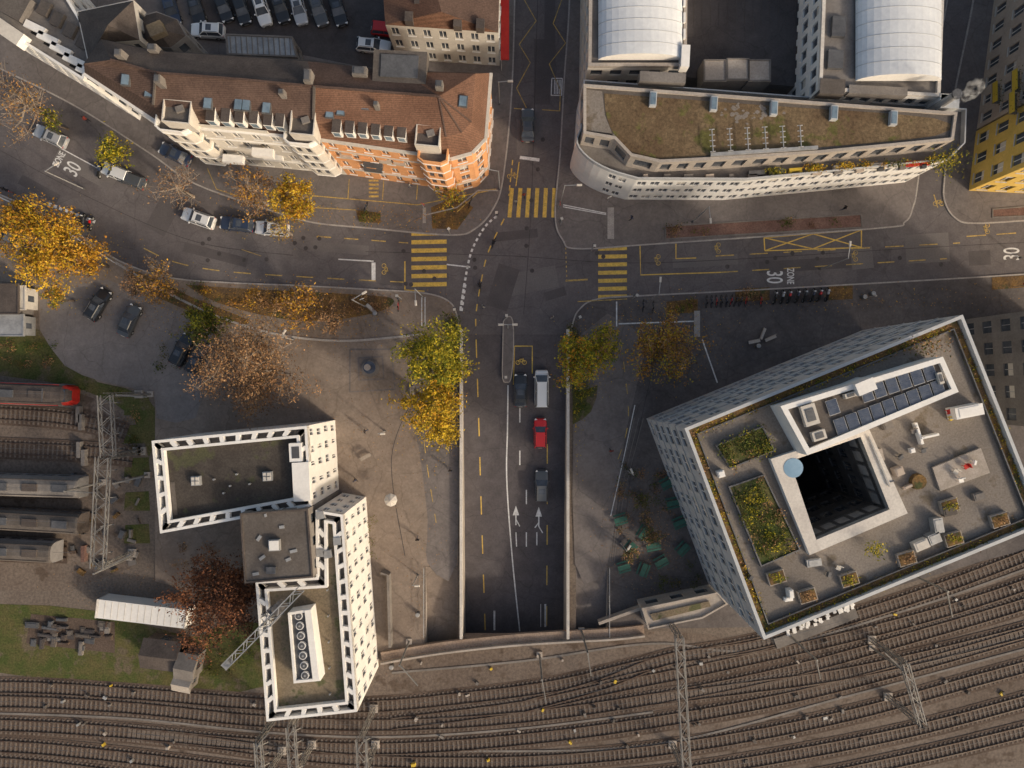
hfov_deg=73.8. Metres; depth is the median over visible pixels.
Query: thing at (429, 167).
bay windows
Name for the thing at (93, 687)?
railway track
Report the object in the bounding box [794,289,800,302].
motorcycle
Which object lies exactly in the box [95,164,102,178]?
motorcycle
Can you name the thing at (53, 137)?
parked car
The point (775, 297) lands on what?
motorcycle
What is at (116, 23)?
hipped roof
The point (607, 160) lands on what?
parapet
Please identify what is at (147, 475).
catenary mast
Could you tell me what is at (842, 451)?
windows
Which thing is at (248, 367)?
brown plane tree
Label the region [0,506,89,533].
passenger coach
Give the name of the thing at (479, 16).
hipped roof
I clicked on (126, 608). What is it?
white container
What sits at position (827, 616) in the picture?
graffiti lettering
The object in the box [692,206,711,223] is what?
street lamp
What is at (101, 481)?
catenary mast
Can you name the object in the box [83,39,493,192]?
perimeter apartment block
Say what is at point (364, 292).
street lamp
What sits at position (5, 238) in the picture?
parked car
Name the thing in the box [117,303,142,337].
parked car
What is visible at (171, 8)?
parked car
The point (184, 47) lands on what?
windows
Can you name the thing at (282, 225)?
bare tree
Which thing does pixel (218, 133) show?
windows
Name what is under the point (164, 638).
windows
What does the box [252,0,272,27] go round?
parked car
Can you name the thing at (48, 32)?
white terraced apartments
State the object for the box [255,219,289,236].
parked car
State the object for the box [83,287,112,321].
parked car
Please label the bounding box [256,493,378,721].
white office wing
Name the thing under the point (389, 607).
plaza wall
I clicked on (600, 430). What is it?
sidewalk
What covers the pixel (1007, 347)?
windows
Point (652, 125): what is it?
roof
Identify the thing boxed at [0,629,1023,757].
railway track
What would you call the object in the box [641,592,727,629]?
roof
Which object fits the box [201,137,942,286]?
manhole covers
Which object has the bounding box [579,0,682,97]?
walls
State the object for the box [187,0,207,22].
parked car
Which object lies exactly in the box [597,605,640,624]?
concrete wall
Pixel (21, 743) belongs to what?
railway track
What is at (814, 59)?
windows
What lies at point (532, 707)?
railway track
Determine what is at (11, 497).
railway track
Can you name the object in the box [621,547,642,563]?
young tree
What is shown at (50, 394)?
locomotive
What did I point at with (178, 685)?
shed
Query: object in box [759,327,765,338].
park bench
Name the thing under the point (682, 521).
picnic table
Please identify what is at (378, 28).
parked car
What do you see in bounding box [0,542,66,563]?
railway track
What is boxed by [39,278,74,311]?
autumn tree
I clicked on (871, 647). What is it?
catenary mast
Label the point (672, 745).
catenary gantry
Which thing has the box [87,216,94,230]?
motorcycle
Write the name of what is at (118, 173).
parked car
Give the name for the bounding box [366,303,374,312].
park bench
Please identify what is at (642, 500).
young tree
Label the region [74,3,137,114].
windows
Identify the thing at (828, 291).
motorcycle
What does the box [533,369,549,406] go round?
van
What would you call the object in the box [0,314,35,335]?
grey container
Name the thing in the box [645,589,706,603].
windows
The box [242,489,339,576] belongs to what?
walls
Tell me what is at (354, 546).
windows
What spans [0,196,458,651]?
plaza
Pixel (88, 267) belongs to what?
autumn tree
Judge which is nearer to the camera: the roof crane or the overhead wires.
the roof crane
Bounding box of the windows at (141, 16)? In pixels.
[134,11,144,47]
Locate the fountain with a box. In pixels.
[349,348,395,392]
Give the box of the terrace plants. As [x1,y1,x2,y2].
[765,140,974,182]
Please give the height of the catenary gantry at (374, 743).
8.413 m
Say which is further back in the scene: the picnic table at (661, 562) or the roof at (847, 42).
the picnic table at (661, 562)
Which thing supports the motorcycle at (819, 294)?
on the pavement at (798, 328)
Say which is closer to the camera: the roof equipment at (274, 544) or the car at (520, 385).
the roof equipment at (274, 544)
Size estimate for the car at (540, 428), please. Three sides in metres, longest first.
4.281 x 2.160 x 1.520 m
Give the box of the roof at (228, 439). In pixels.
[159,429,305,527]
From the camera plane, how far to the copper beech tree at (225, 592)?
85.54 m
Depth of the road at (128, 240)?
94.00 m
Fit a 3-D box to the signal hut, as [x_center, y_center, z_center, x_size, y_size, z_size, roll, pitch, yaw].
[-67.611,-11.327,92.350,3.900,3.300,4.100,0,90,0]
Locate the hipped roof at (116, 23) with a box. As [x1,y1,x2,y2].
[78,1,138,56]
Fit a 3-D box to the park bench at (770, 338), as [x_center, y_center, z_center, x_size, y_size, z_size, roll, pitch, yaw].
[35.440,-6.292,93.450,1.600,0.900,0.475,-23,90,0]
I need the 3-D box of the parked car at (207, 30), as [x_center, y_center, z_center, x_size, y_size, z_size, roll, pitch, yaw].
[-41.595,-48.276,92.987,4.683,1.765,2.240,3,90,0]
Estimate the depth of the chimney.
80.06 m
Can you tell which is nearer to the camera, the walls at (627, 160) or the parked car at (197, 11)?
the walls at (627, 160)
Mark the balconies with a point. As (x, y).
(1015, 87)
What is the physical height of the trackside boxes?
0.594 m
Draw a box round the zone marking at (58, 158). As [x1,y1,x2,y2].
[52,151,65,166]
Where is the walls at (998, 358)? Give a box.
[965,311,1023,425]
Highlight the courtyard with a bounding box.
[195,0,391,67]
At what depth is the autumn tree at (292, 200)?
86.98 m
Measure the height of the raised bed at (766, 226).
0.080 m
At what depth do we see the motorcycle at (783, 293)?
93.09 m
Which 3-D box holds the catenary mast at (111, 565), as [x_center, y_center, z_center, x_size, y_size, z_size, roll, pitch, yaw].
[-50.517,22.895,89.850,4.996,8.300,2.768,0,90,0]
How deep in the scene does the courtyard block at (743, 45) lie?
89.00 m
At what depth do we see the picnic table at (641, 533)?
93.15 m
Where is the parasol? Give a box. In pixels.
[384,493,396,506]
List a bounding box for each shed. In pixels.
[138,633,187,671]
[170,675,198,693]
[173,646,205,682]
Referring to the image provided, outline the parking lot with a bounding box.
[40,279,215,422]
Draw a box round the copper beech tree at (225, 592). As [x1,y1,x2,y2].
[153,543,259,666]
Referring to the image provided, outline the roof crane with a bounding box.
[221,586,303,669]
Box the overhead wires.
[0,393,1023,767]
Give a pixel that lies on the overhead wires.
(544, 687)
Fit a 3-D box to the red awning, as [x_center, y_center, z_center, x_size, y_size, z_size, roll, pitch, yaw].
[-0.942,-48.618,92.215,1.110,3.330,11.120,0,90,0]
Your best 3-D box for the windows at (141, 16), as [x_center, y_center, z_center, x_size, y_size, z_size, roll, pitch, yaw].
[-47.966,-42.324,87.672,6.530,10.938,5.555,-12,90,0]
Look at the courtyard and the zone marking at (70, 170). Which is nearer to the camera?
the courtyard
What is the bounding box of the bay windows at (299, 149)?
[295,142,338,173]
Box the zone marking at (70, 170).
[63,161,80,176]
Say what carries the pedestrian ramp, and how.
on the ground at (92, 593)
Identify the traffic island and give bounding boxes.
[502,316,513,382]
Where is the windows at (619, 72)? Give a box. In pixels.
[590,70,678,82]
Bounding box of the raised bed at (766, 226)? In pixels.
[665,206,1023,238]
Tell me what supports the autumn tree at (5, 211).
on the plaza
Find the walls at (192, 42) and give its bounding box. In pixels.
[160,22,208,53]
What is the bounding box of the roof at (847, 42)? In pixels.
[818,0,943,97]
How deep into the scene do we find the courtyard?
93.87 m
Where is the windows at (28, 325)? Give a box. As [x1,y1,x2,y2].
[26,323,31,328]
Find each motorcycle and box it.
[77,213,85,227]
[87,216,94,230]
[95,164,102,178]
[772,290,779,304]
[779,290,785,303]
[786,289,793,303]
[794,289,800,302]
[802,288,808,302]
[809,288,817,301]
[816,288,824,301]
[824,287,831,301]
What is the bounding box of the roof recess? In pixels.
[650,601,710,620]
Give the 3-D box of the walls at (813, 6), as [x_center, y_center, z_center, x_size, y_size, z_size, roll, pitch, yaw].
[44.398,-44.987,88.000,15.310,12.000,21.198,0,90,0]
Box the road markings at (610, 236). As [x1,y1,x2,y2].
[0,0,1015,630]
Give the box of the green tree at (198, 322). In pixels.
[168,297,233,349]
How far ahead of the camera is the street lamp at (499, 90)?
87.75 m
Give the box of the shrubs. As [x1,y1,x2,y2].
[0,207,840,678]
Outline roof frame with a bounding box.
[152,425,313,532]
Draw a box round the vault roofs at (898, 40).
[598,0,941,80]
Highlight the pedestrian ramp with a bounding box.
[426,567,606,642]
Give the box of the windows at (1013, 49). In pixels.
[983,1,1023,120]
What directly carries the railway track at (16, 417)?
on the railway ballast
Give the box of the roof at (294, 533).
[240,509,312,583]
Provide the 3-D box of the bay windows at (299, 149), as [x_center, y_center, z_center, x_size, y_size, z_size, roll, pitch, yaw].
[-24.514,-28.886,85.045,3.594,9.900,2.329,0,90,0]
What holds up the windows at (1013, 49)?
attached to the walls at (1008, 40)
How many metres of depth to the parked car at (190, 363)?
92.62 m
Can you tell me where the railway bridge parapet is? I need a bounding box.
[380,624,644,664]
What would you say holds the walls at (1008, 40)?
on the ground at (92, 593)
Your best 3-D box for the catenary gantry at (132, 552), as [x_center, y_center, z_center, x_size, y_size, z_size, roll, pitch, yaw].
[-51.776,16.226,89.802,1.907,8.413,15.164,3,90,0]
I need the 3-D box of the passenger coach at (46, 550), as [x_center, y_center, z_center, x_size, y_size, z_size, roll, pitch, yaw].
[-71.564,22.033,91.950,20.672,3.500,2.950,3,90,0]
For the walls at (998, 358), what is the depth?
83.52 m
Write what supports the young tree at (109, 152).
on the road at (128, 240)
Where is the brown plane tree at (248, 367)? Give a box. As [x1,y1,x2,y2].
[180,302,327,429]
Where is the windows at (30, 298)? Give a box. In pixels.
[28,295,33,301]
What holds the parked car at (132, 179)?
on the road at (128, 240)
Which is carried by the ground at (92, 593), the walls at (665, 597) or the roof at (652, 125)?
the walls at (665, 597)
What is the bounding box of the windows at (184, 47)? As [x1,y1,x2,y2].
[169,34,200,51]
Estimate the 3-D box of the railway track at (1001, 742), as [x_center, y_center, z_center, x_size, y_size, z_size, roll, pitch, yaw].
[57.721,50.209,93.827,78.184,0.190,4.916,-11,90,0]
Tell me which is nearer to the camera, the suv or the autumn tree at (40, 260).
the autumn tree at (40, 260)
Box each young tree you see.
[38,106,68,133]
[95,121,134,173]
[433,180,467,211]
[440,311,459,330]
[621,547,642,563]
[633,493,653,512]
[641,525,668,545]
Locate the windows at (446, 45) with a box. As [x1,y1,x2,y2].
[391,28,494,61]
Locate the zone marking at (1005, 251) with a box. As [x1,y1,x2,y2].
[1003,248,1018,259]
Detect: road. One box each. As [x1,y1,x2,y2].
[0,0,1023,333]
[463,334,565,632]
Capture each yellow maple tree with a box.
[381,370,469,446]
[418,417,464,452]
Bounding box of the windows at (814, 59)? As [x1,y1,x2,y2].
[792,0,929,103]
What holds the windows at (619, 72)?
attached to the walls at (604, 75)
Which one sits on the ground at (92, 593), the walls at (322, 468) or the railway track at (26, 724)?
the walls at (322, 468)
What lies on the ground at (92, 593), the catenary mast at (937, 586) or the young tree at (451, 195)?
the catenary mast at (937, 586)
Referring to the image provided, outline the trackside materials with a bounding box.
[25,406,142,655]
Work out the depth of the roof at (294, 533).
79.40 m
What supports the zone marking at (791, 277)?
on the road at (128, 240)
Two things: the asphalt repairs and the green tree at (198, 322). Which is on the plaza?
the green tree at (198, 322)
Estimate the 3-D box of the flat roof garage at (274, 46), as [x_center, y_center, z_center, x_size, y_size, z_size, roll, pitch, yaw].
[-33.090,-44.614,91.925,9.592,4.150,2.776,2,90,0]
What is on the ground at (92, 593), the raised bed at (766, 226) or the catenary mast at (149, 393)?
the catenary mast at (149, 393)
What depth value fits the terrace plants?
84.02 m
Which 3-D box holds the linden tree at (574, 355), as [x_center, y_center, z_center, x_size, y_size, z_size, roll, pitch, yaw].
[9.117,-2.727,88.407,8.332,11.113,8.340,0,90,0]
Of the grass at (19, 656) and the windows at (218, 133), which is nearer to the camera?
the windows at (218, 133)
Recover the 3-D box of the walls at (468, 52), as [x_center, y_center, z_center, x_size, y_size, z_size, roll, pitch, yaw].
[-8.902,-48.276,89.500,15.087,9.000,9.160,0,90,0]
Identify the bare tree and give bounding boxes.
[0,56,55,147]
[131,159,204,213]
[136,255,172,286]
[262,216,293,243]
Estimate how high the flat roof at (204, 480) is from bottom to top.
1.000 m
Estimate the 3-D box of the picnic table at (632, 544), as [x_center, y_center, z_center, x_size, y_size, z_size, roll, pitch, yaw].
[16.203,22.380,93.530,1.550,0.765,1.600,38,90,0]
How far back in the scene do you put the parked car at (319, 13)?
92.91 m
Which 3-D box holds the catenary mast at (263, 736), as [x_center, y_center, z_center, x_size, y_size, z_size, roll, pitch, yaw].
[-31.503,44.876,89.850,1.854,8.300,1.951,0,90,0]
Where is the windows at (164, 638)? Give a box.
[160,636,183,651]
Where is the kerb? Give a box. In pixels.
[0,0,1023,341]
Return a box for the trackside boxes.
[43,588,1015,766]
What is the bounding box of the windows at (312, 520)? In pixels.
[255,510,315,566]
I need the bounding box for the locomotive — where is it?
[0,381,79,406]
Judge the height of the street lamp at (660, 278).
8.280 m
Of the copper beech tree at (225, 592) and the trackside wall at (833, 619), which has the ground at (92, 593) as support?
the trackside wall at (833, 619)
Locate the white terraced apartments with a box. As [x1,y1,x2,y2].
[0,0,141,119]
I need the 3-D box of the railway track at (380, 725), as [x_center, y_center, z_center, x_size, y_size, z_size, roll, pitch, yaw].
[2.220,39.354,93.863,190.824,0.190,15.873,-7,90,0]
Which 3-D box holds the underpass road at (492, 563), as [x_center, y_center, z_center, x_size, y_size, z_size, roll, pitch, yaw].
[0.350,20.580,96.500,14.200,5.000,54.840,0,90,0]
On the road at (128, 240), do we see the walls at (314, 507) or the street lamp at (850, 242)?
the street lamp at (850, 242)
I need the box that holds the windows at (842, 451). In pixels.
[650,321,939,622]
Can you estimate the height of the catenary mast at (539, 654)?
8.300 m
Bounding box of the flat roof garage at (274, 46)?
[225,33,302,58]
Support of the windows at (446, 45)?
attached to the walls at (468, 52)
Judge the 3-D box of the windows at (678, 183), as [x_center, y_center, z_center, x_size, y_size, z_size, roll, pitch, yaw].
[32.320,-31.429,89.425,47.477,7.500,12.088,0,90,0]
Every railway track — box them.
[0,404,129,444]
[0,437,132,467]
[0,496,76,498]
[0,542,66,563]
[0,550,1023,715]
[0,593,1023,735]
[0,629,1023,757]
[0,690,1023,767]
[0,753,135,767]
[128,656,1023,767]
[390,574,1023,732]
[519,621,815,716]
[651,621,1023,709]
[816,721,1023,767]
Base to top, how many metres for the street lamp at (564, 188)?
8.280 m
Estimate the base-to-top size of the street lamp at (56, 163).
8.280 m
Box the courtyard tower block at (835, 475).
[646,315,1023,639]
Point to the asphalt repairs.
(508, 282)
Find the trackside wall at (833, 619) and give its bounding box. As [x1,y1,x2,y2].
[773,608,858,648]
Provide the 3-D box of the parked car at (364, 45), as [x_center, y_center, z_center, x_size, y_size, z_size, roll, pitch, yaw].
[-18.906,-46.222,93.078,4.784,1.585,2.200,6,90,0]
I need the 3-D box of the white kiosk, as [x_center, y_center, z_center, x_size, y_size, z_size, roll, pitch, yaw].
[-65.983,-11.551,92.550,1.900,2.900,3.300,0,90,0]
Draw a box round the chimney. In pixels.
[926,88,962,109]
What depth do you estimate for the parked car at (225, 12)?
92.93 m
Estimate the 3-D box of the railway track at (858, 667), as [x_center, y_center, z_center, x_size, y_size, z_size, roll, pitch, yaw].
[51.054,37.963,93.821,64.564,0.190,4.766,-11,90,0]
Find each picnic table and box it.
[613,512,627,525]
[616,560,630,573]
[622,539,637,551]
[635,524,650,539]
[636,561,650,576]
[645,540,660,551]
[653,554,668,569]
[659,476,671,490]
[665,497,679,509]
[671,515,686,529]
[674,540,690,556]
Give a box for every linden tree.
[389,315,475,392]
[420,360,478,397]
[550,331,618,393]
[582,320,623,362]
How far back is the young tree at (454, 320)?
90.25 m
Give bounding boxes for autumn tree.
[0,187,98,297]
[0,192,50,255]
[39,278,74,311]
[56,225,117,279]
[115,263,153,302]
[135,267,178,307]
[218,159,280,223]
[265,172,318,222]
[278,280,327,335]
[306,297,350,340]
[625,306,713,387]
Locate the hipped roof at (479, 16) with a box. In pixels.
[384,0,498,32]
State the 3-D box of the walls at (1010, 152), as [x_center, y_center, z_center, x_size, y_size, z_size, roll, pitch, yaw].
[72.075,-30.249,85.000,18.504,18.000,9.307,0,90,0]
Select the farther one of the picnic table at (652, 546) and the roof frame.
the picnic table at (652, 546)
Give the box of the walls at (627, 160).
[580,88,950,171]
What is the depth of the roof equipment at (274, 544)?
79.10 m
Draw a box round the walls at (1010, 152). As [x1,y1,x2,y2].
[969,106,1023,192]
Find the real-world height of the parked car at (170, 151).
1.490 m
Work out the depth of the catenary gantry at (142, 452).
86.30 m
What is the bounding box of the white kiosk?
[20,285,37,309]
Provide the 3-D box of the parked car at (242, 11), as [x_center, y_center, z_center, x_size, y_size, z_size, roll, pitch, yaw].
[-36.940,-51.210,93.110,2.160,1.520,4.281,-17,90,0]
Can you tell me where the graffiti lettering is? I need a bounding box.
[786,603,854,635]
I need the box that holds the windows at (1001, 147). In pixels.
[975,112,1023,189]
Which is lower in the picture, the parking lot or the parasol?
the parasol
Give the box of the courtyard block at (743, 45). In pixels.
[638,0,959,111]
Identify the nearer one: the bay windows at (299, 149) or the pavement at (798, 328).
the bay windows at (299, 149)
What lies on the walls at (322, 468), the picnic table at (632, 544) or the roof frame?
the roof frame
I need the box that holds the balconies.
[992,65,1022,114]
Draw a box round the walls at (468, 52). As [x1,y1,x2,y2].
[386,0,500,65]
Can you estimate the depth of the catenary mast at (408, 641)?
88.69 m
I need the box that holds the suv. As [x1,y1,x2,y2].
[534,469,549,501]
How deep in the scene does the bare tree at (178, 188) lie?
88.62 m
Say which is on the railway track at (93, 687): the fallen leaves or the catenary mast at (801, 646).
the catenary mast at (801, 646)
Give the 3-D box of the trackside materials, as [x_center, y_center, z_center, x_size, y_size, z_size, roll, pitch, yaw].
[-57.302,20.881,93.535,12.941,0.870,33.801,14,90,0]
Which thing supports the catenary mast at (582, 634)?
on the ground at (92, 593)
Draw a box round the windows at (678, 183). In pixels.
[576,104,936,197]
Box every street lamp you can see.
[45,162,84,189]
[351,291,366,307]
[414,289,423,305]
[481,167,500,189]
[498,80,512,104]
[498,323,517,328]
[560,184,581,202]
[646,277,661,301]
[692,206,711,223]
[819,241,851,269]
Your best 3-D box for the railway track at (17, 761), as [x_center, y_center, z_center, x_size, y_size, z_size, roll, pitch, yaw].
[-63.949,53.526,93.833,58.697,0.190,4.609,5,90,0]
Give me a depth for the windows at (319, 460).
86.41 m
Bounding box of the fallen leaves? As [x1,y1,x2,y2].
[0,193,1019,674]
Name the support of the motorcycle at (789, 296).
on the pavement at (798, 328)
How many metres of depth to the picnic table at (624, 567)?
93.15 m
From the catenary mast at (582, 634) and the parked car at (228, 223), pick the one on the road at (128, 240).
the parked car at (228, 223)
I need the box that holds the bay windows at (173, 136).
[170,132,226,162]
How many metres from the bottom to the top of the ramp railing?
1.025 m
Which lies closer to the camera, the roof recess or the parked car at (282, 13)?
the roof recess
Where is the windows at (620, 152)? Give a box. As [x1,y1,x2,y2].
[582,99,941,168]
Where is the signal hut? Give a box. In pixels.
[0,283,33,314]
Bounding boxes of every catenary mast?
[63,479,105,493]
[92,555,132,574]
[112,472,150,483]
[115,391,153,397]
[256,721,274,746]
[398,638,417,685]
[537,651,545,701]
[578,627,591,675]
[791,636,820,678]
[868,645,903,671]
[916,576,952,616]
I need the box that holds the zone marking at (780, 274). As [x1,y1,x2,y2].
[767,271,782,282]
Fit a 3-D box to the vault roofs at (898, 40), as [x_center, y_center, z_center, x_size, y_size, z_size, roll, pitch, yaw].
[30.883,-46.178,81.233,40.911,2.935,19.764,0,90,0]
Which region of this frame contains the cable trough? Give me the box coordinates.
[0,568,1023,751]
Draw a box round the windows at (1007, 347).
[967,316,1023,419]
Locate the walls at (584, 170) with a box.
[570,85,941,199]
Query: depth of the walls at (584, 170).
89.51 m
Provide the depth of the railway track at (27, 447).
93.90 m
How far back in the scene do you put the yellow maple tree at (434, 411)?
85.93 m
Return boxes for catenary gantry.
[89,447,140,569]
[96,390,146,458]
[253,721,285,767]
[285,718,315,767]
[355,704,379,767]
[668,622,691,767]
[867,635,927,726]
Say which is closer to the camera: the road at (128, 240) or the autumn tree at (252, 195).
the autumn tree at (252, 195)
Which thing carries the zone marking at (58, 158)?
on the road at (128, 240)
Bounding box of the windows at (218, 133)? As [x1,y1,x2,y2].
[214,132,483,186]
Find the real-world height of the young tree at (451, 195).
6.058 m
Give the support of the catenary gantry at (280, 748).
on the railway ballast
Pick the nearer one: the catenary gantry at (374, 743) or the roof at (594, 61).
the roof at (594, 61)
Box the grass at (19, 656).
[0,327,597,691]
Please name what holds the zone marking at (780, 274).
on the road at (128, 240)
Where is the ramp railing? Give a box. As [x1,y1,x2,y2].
[423,568,609,637]
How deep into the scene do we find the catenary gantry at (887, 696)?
86.61 m
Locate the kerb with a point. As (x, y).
(554, 216)
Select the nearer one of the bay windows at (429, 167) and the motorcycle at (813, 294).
the bay windows at (429, 167)
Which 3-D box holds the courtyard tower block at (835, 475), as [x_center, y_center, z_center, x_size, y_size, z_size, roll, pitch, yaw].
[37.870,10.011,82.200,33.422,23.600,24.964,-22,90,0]
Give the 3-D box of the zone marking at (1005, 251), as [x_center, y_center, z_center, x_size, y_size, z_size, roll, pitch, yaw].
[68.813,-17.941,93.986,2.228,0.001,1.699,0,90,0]
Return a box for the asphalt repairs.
[0,0,1023,555]
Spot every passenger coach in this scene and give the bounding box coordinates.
[0,473,88,497]
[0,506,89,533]
[0,535,63,562]
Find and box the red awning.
[501,0,508,70]
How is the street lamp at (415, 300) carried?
on the plaza
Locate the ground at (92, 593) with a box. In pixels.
[0,281,981,692]
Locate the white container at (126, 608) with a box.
[95,593,195,628]
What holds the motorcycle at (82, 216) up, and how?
on the road at (128, 240)
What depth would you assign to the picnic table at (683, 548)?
93.15 m
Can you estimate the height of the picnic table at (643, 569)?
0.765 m
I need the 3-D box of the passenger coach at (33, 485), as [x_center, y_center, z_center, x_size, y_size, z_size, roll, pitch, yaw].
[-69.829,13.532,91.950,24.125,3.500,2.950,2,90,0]
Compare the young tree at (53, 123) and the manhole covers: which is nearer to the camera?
the young tree at (53, 123)
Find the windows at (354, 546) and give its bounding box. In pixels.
[324,495,375,699]
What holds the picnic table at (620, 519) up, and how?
on the pavement at (798, 328)
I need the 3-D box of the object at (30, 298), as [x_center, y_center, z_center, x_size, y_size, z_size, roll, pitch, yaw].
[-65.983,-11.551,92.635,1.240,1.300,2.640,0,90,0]
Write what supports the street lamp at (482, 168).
on the pavement at (798, 328)
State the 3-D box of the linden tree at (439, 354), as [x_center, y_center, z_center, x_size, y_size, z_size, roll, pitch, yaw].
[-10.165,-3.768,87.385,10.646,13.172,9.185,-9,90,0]
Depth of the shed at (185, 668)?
90.67 m
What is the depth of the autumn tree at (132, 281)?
89.69 m
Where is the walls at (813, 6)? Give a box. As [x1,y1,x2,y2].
[787,0,936,104]
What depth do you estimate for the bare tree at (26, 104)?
88.29 m
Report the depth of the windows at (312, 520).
81.32 m
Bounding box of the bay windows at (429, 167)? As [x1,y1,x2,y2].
[426,165,446,189]
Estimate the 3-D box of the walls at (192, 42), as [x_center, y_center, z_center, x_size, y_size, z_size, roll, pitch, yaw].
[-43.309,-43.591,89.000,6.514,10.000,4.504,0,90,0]
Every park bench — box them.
[359,453,371,460]
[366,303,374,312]
[748,338,760,343]
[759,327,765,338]
[764,334,776,341]
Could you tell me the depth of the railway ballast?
93.99 m
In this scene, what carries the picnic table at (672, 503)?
on the pavement at (798, 328)
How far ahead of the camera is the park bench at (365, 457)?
93.43 m
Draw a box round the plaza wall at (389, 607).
[380,569,392,647]
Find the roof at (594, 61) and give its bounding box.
[588,0,686,67]
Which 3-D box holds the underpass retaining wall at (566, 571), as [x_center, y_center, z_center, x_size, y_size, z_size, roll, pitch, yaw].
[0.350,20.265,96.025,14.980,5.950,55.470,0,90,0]
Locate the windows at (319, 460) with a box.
[309,425,336,497]
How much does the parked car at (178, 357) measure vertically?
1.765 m
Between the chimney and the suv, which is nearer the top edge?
the chimney
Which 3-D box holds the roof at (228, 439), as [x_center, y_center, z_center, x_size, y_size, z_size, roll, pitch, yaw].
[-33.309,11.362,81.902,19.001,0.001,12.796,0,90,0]
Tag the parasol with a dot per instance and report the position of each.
(390, 499)
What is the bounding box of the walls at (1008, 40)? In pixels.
[977,0,1023,128]
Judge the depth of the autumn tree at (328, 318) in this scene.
90.10 m
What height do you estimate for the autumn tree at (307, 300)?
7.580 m
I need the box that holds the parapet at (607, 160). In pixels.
[576,79,966,180]
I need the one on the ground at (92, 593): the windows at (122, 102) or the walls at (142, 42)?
the walls at (142, 42)
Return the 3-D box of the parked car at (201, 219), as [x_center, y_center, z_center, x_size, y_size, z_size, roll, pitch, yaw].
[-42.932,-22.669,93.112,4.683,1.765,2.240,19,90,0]
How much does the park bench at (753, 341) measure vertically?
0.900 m
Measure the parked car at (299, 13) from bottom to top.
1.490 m
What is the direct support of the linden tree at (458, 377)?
on the plaza
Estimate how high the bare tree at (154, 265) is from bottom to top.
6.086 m
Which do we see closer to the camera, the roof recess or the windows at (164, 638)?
the roof recess
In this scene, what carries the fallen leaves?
on the pavement at (798, 328)
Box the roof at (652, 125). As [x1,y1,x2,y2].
[586,89,950,177]
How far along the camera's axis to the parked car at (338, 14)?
92.93 m
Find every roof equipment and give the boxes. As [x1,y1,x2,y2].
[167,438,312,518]
[252,514,296,575]
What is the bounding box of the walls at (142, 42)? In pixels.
[118,1,147,48]
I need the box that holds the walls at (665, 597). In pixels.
[637,584,715,625]
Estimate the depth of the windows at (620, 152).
83.46 m
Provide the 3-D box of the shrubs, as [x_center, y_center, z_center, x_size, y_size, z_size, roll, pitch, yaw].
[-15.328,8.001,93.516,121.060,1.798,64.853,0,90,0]
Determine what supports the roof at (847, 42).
on the walls at (813, 6)
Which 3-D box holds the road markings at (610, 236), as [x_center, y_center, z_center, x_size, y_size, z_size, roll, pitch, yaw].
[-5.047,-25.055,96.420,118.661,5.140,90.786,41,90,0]
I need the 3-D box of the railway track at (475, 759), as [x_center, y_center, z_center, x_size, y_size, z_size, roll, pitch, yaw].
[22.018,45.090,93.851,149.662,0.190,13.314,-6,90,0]
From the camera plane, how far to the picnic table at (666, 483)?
93.15 m
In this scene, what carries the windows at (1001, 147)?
attached to the walls at (1010, 152)
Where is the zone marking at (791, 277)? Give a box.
[787,268,793,283]
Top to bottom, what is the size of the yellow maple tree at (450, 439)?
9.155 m
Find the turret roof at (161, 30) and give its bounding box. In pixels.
[143,12,185,47]
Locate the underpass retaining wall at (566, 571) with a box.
[460,329,568,638]
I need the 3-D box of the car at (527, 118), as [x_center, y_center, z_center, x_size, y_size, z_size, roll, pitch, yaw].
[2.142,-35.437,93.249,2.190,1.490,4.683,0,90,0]
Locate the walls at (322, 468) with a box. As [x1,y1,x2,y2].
[154,420,338,504]
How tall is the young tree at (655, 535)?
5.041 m
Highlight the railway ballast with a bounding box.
[0,380,1023,767]
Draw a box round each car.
[0,224,23,246]
[32,124,69,148]
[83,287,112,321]
[100,162,132,180]
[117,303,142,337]
[118,169,148,190]
[158,142,193,166]
[161,0,182,23]
[168,333,195,367]
[180,207,216,229]
[184,341,210,375]
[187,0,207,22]
[191,20,225,40]
[214,0,234,23]
[219,215,255,232]
[232,0,252,26]
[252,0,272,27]
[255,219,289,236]
[271,0,291,25]
[290,0,308,26]
[308,0,328,27]
[328,0,347,27]
[356,36,391,53]
[371,20,389,37]
[513,373,528,406]
[520,108,535,142]
[533,418,547,447]
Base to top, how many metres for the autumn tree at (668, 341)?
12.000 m
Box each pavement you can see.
[0,0,1023,627]
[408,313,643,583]

